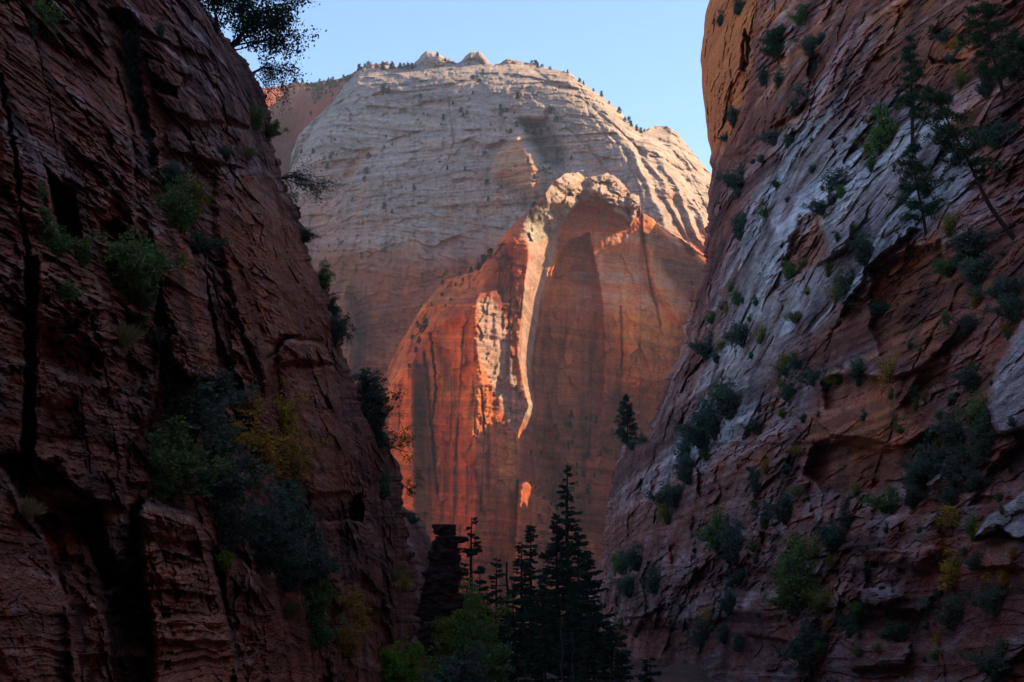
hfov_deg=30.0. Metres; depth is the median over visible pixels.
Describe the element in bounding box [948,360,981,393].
shrub
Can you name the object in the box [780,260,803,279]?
shrub
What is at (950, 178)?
shrub
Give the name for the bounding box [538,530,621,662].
fir tree
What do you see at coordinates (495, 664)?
broadleaf tree
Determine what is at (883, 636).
shrub
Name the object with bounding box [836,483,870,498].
autumn shrub
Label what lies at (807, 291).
shrub
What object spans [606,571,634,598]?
shrub
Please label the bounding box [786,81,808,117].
shrub
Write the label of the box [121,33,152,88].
shrub
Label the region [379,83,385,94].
rim tree
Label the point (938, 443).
autumn shrub
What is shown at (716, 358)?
shrub
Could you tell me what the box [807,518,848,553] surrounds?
shrub
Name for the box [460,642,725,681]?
canyon floor
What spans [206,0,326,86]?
overhanging tree
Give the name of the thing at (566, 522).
fir tree
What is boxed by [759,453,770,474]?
autumn shrub
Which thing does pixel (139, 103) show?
shrub
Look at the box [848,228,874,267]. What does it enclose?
shrub
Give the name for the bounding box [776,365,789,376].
shrub
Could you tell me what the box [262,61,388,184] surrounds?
red rim cliff
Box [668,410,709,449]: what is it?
shrub
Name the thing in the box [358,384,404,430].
shrub
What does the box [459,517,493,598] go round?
pine tree
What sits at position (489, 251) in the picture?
rim tree
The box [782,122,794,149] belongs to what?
shrub
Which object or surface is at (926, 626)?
shrub
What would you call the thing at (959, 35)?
shrub
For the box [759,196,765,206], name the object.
autumn shrub
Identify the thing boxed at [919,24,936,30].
shrub
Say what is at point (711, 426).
shrub
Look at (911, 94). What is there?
pine tree
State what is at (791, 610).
shrub
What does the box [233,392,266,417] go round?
autumn shrub
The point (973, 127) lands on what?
autumn shrub
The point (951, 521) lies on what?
autumn shrub
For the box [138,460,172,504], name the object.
shrub
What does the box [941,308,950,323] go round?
shrub
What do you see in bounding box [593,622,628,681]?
fir tree
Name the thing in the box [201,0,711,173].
sky
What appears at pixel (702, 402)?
shrub
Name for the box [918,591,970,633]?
shrub
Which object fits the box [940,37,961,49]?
autumn shrub
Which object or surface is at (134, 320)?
shrub
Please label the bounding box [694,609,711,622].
autumn shrub
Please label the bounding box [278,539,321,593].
shrub
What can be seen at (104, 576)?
shaded cliff
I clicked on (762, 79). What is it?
shrub
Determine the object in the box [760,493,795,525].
shrub
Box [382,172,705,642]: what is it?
arch buttress
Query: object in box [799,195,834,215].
shrub
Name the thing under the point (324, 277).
shrub
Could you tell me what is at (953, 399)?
shrub
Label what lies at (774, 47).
shrub
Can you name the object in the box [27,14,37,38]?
shrub
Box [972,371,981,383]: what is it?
shrub
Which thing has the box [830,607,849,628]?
shrub
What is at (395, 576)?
grass tuft
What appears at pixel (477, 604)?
broadleaf tree
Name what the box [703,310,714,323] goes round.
shrub
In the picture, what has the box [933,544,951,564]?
autumn shrub
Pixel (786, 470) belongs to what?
shrub
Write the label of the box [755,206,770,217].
shrub
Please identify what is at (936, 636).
autumn shrub
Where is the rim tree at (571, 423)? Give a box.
[566,421,572,428]
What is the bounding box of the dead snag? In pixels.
[494,562,515,663]
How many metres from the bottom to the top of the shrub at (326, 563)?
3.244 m
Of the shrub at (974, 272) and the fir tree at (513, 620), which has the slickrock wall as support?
the shrub at (974, 272)
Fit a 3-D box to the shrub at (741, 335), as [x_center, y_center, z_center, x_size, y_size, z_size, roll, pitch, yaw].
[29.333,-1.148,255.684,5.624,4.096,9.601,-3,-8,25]
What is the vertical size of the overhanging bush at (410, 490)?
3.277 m
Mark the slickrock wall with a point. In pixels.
(849, 82)
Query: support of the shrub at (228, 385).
on the shaded cliff at (104, 576)
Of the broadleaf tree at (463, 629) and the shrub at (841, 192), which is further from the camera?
the shrub at (841, 192)
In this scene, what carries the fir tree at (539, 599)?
on the canyon floor
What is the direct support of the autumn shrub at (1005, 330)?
on the slickrock wall
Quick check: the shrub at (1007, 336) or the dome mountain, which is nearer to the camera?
the shrub at (1007, 336)
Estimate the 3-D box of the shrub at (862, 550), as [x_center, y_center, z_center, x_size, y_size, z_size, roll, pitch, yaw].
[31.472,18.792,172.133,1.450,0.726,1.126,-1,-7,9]
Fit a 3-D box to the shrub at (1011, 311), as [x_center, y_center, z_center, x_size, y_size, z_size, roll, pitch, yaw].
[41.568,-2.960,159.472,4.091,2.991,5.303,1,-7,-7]
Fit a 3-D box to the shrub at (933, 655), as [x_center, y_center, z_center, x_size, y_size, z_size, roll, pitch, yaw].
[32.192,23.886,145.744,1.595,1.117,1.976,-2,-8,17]
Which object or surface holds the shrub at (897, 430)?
on the slickrock wall
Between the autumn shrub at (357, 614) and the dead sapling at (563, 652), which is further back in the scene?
the dead sapling at (563, 652)
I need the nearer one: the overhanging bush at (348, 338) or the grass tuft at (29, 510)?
the grass tuft at (29, 510)
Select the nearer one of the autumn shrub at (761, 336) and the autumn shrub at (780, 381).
the autumn shrub at (780, 381)
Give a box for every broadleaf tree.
[416,659,468,681]
[423,643,494,681]
[425,608,477,667]
[449,619,499,675]
[458,575,505,626]
[460,591,516,651]
[463,638,518,681]
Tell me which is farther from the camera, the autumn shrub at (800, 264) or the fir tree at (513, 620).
the fir tree at (513, 620)
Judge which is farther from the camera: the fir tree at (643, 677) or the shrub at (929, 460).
the fir tree at (643, 677)
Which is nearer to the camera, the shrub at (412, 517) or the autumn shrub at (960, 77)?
the autumn shrub at (960, 77)
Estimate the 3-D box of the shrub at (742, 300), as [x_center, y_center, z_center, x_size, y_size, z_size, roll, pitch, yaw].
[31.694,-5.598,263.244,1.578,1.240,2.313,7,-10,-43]
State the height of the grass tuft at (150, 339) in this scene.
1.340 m
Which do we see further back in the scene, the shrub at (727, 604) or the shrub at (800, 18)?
the shrub at (800, 18)
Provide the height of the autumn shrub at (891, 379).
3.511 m
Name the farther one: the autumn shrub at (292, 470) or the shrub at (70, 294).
the autumn shrub at (292, 470)
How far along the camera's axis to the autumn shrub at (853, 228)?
220.18 m
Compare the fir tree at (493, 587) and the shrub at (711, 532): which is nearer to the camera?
the shrub at (711, 532)
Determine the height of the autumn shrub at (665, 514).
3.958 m
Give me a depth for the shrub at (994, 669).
129.86 m
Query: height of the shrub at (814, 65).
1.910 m
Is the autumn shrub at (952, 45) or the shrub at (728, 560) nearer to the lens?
the autumn shrub at (952, 45)
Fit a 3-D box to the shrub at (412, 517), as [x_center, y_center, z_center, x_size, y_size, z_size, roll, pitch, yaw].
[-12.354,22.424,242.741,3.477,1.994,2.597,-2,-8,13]
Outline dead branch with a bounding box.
[329,291,358,314]
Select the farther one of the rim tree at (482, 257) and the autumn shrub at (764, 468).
the rim tree at (482, 257)
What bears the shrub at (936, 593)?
on the slickrock wall
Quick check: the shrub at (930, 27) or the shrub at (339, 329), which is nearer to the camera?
the shrub at (339, 329)
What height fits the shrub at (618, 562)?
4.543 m
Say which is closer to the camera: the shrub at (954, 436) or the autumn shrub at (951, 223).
the shrub at (954, 436)
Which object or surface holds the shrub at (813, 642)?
on the slickrock wall
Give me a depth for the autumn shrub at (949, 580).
147.61 m
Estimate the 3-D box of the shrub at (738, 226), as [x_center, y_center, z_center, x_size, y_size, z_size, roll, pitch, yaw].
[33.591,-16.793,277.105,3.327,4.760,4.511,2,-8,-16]
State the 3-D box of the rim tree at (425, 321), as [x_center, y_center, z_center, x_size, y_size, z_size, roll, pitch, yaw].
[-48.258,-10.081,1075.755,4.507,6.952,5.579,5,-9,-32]
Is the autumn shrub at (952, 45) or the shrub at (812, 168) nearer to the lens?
the autumn shrub at (952, 45)
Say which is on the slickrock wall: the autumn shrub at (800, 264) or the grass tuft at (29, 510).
the autumn shrub at (800, 264)
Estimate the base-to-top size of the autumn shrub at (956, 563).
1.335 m
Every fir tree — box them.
[483,555,518,648]
[498,581,531,671]
[503,542,541,659]
[508,525,545,642]
[517,601,551,678]
[523,575,560,666]
[524,513,582,660]
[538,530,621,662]
[539,464,590,659]
[542,588,578,677]
[552,612,587,681]
[554,550,631,664]
[558,581,596,678]
[577,610,614,680]
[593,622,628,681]
[608,650,636,681]
[634,658,662,681]
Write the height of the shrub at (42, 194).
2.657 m
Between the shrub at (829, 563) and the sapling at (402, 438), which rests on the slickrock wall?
the shrub at (829, 563)
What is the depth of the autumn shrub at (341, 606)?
132.61 m
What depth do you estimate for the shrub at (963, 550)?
144.54 m
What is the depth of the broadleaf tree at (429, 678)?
171.92 m
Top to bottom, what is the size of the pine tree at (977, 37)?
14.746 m
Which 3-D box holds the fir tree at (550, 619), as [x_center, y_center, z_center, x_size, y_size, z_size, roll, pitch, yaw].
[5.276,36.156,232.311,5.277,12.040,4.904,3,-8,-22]
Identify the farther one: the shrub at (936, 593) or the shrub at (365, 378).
the shrub at (365, 378)
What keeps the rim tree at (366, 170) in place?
on the dome mountain
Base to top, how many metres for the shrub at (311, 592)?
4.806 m
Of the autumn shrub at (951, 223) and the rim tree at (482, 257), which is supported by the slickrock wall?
the autumn shrub at (951, 223)
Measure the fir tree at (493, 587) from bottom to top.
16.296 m
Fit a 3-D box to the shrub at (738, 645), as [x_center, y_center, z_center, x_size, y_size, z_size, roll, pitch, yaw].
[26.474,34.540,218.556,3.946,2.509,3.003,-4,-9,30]
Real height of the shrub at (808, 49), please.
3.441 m
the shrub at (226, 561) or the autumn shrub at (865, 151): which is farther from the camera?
the autumn shrub at (865, 151)
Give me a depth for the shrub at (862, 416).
184.36 m
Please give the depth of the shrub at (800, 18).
277.23 m
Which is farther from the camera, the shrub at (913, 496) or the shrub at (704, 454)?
the shrub at (704, 454)
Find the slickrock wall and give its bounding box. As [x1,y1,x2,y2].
[589,0,1023,681]
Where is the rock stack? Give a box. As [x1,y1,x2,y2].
[415,524,467,665]
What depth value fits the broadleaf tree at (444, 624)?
209.58 m
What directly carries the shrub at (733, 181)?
on the slickrock wall
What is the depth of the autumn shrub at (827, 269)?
224.56 m
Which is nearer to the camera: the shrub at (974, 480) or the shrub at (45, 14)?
the shrub at (45, 14)
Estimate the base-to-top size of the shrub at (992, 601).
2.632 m
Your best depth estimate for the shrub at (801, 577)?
189.76 m
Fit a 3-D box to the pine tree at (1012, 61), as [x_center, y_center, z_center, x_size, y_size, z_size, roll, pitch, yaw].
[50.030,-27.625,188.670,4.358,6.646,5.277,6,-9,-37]
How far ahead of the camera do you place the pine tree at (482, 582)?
237.96 m
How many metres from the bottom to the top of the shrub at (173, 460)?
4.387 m
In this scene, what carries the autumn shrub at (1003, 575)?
on the slickrock wall
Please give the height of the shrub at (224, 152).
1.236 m
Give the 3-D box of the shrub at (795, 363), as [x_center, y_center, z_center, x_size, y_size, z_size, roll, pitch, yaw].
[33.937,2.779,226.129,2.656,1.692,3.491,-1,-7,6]
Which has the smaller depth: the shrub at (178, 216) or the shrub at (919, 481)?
the shrub at (178, 216)
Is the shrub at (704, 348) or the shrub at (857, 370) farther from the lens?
the shrub at (704, 348)
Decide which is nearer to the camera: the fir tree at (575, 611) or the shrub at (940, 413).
the shrub at (940, 413)
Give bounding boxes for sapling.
[383,411,418,468]
[551,617,574,681]
[559,632,584,681]
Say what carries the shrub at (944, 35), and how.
on the slickrock wall
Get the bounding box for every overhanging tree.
[196,0,255,37]
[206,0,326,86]
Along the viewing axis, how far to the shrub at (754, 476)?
227.74 m
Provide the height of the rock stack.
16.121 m
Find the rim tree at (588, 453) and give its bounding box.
[584,450,590,458]
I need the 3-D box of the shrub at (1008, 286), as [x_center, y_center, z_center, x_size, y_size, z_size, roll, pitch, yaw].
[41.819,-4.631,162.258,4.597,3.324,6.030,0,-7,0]
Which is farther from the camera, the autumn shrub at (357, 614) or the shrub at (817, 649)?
the shrub at (817, 649)
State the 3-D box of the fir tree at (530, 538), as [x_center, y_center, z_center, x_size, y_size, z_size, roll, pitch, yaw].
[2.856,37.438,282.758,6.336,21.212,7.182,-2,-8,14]
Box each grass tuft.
[11,494,53,519]
[110,320,153,347]
[143,325,172,344]
[243,146,261,159]
[283,597,320,618]
[390,568,406,581]
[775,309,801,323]
[782,482,808,497]
[843,643,861,657]
[865,644,880,653]
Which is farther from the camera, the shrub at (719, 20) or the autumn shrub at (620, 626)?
the shrub at (719, 20)
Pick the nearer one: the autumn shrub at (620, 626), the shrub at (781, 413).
the shrub at (781, 413)
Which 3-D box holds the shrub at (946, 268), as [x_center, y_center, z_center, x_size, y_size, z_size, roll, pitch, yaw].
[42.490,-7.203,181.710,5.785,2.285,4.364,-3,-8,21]
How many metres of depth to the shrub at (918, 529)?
154.20 m
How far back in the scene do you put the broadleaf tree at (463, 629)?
201.84 m
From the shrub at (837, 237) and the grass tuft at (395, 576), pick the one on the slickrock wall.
the shrub at (837, 237)
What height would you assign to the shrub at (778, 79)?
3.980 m
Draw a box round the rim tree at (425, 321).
[422,318,428,328]
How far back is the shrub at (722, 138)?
305.06 m
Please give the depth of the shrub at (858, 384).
201.94 m
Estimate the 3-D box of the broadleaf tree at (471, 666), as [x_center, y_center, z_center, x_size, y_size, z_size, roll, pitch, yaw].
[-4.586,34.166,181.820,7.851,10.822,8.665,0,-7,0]
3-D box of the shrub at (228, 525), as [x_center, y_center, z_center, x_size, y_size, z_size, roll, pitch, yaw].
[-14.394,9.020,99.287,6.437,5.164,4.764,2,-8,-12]
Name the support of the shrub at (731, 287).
on the slickrock wall
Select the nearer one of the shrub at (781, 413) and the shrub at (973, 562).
the shrub at (973, 562)
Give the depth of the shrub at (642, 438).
353.22 m
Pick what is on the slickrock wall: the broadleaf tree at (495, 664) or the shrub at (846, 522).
the shrub at (846, 522)
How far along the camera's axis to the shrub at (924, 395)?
176.34 m
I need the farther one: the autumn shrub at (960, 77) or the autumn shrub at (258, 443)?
the autumn shrub at (960, 77)
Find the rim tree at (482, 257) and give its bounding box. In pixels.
[478,254,487,265]
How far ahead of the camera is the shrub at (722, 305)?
273.32 m
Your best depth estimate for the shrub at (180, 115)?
115.93 m
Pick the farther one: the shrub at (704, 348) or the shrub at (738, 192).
the shrub at (738, 192)
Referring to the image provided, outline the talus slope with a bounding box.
[401,505,441,679]
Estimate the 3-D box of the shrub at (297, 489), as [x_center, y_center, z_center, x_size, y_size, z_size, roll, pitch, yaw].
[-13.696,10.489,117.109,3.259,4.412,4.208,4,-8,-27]
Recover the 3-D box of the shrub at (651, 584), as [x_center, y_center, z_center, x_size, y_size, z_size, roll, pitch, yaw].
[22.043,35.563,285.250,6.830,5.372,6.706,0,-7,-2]
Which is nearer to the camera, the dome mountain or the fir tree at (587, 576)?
the fir tree at (587, 576)
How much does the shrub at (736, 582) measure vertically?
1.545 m
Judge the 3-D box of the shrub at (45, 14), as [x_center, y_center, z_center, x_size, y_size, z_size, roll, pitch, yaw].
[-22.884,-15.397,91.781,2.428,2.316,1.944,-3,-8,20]
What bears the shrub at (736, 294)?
on the slickrock wall
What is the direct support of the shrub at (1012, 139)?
on the slickrock wall
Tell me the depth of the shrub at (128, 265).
86.56 m
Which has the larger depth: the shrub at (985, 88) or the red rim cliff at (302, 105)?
the red rim cliff at (302, 105)
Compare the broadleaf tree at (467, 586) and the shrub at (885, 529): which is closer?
the shrub at (885, 529)
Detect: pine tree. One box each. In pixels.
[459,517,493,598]
[467,566,494,629]
[613,394,639,449]
[885,141,948,251]
[890,34,933,143]
[917,85,1015,240]
[957,0,1013,120]
[992,27,1023,92]
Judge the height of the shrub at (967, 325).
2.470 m
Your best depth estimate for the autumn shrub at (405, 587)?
179.92 m
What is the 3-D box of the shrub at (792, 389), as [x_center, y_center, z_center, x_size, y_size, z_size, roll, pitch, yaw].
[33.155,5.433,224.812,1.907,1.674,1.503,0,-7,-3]
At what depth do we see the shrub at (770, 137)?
269.33 m
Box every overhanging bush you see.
[253,60,300,116]
[282,155,340,205]
[341,332,353,348]
[402,468,423,496]
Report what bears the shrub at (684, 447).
on the slickrock wall
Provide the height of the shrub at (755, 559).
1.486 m
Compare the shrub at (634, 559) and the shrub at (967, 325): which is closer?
the shrub at (967, 325)
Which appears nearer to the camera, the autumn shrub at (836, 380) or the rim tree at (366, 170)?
the autumn shrub at (836, 380)
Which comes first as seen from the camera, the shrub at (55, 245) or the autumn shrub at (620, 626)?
the shrub at (55, 245)
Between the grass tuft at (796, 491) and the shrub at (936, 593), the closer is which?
the shrub at (936, 593)
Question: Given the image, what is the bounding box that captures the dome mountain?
[286,51,711,410]
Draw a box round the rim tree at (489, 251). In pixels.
[486,248,492,258]
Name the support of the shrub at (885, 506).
on the slickrock wall
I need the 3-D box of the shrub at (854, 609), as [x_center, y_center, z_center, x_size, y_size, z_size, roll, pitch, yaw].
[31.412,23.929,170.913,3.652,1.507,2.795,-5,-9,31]
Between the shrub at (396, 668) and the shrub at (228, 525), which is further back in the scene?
the shrub at (396, 668)
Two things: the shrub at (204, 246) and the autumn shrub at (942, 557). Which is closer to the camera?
the shrub at (204, 246)
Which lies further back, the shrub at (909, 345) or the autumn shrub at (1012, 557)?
the shrub at (909, 345)
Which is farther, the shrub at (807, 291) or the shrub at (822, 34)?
the shrub at (822, 34)
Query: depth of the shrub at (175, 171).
108.13 m
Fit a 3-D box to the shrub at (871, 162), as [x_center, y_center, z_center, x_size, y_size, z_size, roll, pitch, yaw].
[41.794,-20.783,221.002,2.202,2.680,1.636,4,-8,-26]
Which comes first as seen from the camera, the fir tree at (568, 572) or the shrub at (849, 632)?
the shrub at (849, 632)
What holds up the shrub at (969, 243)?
on the slickrock wall
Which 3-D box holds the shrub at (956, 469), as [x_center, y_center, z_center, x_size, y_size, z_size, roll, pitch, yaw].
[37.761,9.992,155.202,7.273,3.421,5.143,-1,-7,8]
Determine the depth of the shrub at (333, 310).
165.37 m
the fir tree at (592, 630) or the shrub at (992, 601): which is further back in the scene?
the fir tree at (592, 630)
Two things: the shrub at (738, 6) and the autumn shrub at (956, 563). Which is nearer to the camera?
the autumn shrub at (956, 563)
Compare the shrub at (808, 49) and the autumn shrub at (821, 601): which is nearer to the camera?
the autumn shrub at (821, 601)
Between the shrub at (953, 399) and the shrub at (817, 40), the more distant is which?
the shrub at (817, 40)
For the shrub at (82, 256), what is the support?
on the shaded cliff at (104, 576)
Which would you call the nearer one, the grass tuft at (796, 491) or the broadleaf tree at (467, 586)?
the grass tuft at (796, 491)
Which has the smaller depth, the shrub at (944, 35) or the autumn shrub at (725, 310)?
the shrub at (944, 35)
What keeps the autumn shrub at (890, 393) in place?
on the slickrock wall
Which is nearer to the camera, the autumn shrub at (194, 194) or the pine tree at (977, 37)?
the autumn shrub at (194, 194)
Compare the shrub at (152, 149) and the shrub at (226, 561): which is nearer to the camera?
the shrub at (226, 561)
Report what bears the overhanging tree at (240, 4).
on the shaded cliff at (104, 576)
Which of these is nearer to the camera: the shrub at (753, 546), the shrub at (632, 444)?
the shrub at (753, 546)
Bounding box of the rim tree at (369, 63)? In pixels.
[364,60,371,68]
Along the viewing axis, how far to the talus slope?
235.46 m
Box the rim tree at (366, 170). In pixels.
[362,166,369,173]
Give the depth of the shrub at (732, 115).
300.00 m
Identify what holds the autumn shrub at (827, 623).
on the slickrock wall
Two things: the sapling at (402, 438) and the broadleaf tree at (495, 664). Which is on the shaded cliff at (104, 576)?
the sapling at (402, 438)
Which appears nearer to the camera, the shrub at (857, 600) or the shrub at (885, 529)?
the shrub at (885, 529)
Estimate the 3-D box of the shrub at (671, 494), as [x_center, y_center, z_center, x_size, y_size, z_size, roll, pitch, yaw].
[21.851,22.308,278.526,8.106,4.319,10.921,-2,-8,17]
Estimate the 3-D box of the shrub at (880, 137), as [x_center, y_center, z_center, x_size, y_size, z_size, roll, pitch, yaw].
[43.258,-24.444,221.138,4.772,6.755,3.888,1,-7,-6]
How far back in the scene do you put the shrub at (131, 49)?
114.15 m
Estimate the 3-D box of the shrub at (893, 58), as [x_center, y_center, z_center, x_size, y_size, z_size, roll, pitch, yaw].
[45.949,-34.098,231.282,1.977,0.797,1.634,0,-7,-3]
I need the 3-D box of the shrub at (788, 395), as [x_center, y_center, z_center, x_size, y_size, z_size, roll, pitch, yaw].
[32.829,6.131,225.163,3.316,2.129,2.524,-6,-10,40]
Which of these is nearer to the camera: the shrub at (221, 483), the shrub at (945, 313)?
the shrub at (221, 483)
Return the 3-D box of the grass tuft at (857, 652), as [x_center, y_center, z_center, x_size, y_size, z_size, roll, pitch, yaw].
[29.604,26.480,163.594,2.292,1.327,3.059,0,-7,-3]
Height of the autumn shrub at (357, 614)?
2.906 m
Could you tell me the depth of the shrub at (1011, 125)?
185.49 m
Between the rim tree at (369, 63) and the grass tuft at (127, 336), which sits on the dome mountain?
the rim tree at (369, 63)
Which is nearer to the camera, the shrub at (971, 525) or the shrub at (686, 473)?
the shrub at (971, 525)
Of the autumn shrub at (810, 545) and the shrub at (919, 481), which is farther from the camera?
the autumn shrub at (810, 545)
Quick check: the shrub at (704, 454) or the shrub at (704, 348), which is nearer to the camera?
the shrub at (704, 454)
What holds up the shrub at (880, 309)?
on the slickrock wall
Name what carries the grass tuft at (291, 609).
on the shaded cliff at (104, 576)
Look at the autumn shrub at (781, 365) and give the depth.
231.31 m
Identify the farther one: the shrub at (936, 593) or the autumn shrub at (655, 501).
the autumn shrub at (655, 501)
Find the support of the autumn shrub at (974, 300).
on the slickrock wall
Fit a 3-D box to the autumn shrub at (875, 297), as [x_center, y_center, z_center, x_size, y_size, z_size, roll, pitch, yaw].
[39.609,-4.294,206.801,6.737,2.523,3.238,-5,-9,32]
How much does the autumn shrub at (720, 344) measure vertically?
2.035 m
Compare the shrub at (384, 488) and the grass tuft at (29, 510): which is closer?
the grass tuft at (29, 510)
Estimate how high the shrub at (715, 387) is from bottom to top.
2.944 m
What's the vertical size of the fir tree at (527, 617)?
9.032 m
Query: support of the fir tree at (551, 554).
on the canyon floor
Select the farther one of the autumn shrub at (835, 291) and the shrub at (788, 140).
the shrub at (788, 140)
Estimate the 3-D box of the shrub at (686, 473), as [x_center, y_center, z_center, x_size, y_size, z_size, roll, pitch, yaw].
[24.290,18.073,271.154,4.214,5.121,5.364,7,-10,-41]
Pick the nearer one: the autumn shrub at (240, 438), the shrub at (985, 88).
the autumn shrub at (240, 438)
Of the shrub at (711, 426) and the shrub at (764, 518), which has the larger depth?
the shrub at (711, 426)
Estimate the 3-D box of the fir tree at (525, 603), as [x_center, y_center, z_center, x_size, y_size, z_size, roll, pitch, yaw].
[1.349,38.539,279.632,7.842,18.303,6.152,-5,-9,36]
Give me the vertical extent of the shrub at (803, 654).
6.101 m
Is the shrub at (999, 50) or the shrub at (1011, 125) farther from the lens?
the shrub at (999, 50)
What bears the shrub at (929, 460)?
on the slickrock wall
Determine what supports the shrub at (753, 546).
on the slickrock wall
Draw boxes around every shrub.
[19,179,55,239]
[23,217,96,259]
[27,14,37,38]
[32,0,66,42]
[53,279,90,303]
[74,239,99,266]
[92,224,209,296]
[116,234,171,313]
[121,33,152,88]
[122,28,150,62]
[126,311,152,334]
[129,80,147,117]
[135,414,237,501]
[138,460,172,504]
[143,128,165,164]
[148,158,193,194]
[150,175,197,234]
[151,19,167,38]
[161,354,245,439]
[174,162,215,229]
[177,110,191,117]
[189,230,231,255]
[191,417,276,514]
[198,365,259,413]
[207,476,294,557]
[214,550,237,571]
[217,143,245,161]
[228,421,253,447]
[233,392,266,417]
[236,409,288,474]
[246,489,331,576]
[249,105,268,130]
[264,119,288,138]
[272,425,331,487]
[273,381,309,440]
[275,475,321,544]
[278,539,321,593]
[300,226,321,244]
[300,540,351,587]
[300,555,339,626]
[309,613,350,653]
[318,258,335,289]
[327,292,341,318]
[330,311,357,342]
[331,584,365,613]
[336,620,373,659]
[351,593,373,629]
[353,367,389,405]
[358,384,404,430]
[373,421,401,449]
[378,635,448,681]
[379,470,391,500]
[400,570,413,592]
[404,510,426,524]
[601,550,628,575]
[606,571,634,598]
[611,614,623,630]
[619,539,641,570]
[620,439,643,450]
[633,432,646,442]
[637,561,660,594]
[639,481,684,508]
[649,490,666,509]
[655,504,672,524]
[666,451,695,485]
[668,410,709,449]
[673,421,692,468]
[681,618,706,647]
[683,330,713,360]
[688,396,720,440]
[689,505,728,555]
[690,397,707,414]
[690,441,710,460]
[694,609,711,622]
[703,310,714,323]
[707,381,728,399]
[708,375,739,421]
[709,347,719,363]
[710,589,737,615]
[713,162,743,192]
[713,621,728,645]
[714,552,739,566]
[715,301,728,310]
[715,338,722,351]
[715,516,745,564]
[716,9,724,27]
[716,131,727,141]
[717,303,727,313]
[717,319,748,347]
[721,104,736,127]
[723,574,740,583]
[724,567,745,584]
[724,578,733,588]
[727,281,734,291]
[727,290,740,305]
[727,632,745,651]
[728,211,747,240]
[732,0,746,15]
[733,187,741,198]
[735,296,744,303]
[738,416,765,434]
[743,539,761,551]
[744,466,763,493]
[747,499,758,508]
[749,323,767,344]
[752,295,757,306]
[752,552,758,564]
[753,127,782,145]
[753,153,763,163]
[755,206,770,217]
[757,60,769,86]
[758,579,811,615]
[759,23,787,64]
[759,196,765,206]
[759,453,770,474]
[759,503,772,530]
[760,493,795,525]
[766,530,824,609]
[766,615,821,678]
[768,177,779,187]
[769,377,785,388]
[770,353,786,375]
[770,406,785,417]
[772,65,784,88]
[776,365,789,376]
[777,385,795,400]
[779,463,790,474]
[780,2,807,25]
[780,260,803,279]
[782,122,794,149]
[782,350,797,368]
[782,443,800,455]
[784,355,831,389]
[785,381,796,391]
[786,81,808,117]
[790,356,802,369]
[792,33,815,57]
[794,257,806,266]
[795,534,822,557]
[796,413,806,423]
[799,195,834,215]
[799,286,810,295]
[803,584,834,613]
[806,636,816,650]
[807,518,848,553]
[808,32,823,44]
[808,164,816,172]
[812,61,816,71]
[812,640,828,653]
[812,640,831,651]
[814,630,831,641]
[817,166,850,201]
[818,368,844,387]
[819,32,825,39]
[819,255,834,276]
[819,615,835,625]
[822,278,842,300]
[824,552,834,567]
[830,266,865,307]
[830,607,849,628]
[831,624,861,636]
[833,184,844,198]
[834,230,841,241]
[835,356,871,383]
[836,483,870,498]
[837,495,854,527]
[838,225,857,235]
[838,611,862,630]
[842,600,867,616]
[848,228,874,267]
[849,291,884,307]
[850,133,872,157]
[851,597,860,604]
[853,379,862,386]
[854,630,863,639]
[855,547,864,552]
[858,485,901,515]
[859,409,866,421]
[859,562,872,573]
[864,151,877,172]
[864,299,892,317]
[868,101,902,158]
[868,349,907,384]
[868,619,917,642]
[874,627,891,640]
[879,660,887,667]
[881,521,888,534]
[885,384,893,399]
[886,475,927,512]
[888,56,897,61]
[893,424,903,433]
[895,438,952,481]
[899,458,928,492]
[905,382,923,402]
[906,339,913,348]
[910,525,922,533]
[911,397,918,410]
[918,503,963,531]
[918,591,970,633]
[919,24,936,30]
[919,390,928,401]
[919,620,929,629]
[922,405,967,453]
[925,647,940,661]
[927,254,960,278]
[929,629,940,643]
[931,27,954,44]
[931,409,942,419]
[932,433,941,450]
[932,442,992,482]
[932,588,941,597]
[933,312,979,336]
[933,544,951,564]
[936,202,962,237]
[936,469,963,511]
[936,547,962,591]
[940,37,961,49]
[940,392,957,405]
[941,46,960,64]
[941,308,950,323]
[942,223,998,260]
[943,64,967,90]
[947,173,953,181]
[947,555,962,568]
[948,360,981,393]
[949,32,965,40]
[951,252,963,262]
[952,461,993,499]
[953,514,978,534]
[954,390,988,437]
[956,250,995,289]
[957,115,980,133]
[957,634,1018,681]
[959,581,1007,616]
[960,547,967,554]
[960,550,984,569]
[962,290,981,307]
[964,64,994,100]
[964,407,999,462]
[966,285,983,303]
[966,532,985,541]
[972,115,1009,151]
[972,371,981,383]
[974,270,1023,302]
[980,290,1023,324]
[980,568,1011,587]
[991,492,1003,501]
[992,118,1023,144]
[993,43,1004,55]
[995,545,1017,560]
[996,502,1004,513]
[999,321,1017,336]
[1005,129,1016,143]
[1005,329,1013,339]
[1006,416,1019,426]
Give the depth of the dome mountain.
1454.07 m
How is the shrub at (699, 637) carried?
on the slickrock wall
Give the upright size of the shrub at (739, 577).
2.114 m
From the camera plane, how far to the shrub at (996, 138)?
186.72 m
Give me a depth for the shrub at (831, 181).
229.96 m
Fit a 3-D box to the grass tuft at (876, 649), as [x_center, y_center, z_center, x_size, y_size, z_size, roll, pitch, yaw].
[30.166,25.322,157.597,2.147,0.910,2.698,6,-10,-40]
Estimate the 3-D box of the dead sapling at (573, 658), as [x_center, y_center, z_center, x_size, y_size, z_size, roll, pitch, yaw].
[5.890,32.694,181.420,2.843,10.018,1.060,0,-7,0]
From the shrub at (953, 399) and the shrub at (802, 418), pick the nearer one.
the shrub at (953, 399)
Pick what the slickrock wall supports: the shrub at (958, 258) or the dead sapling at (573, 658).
the shrub at (958, 258)
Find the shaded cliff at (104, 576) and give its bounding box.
[0,0,420,681]

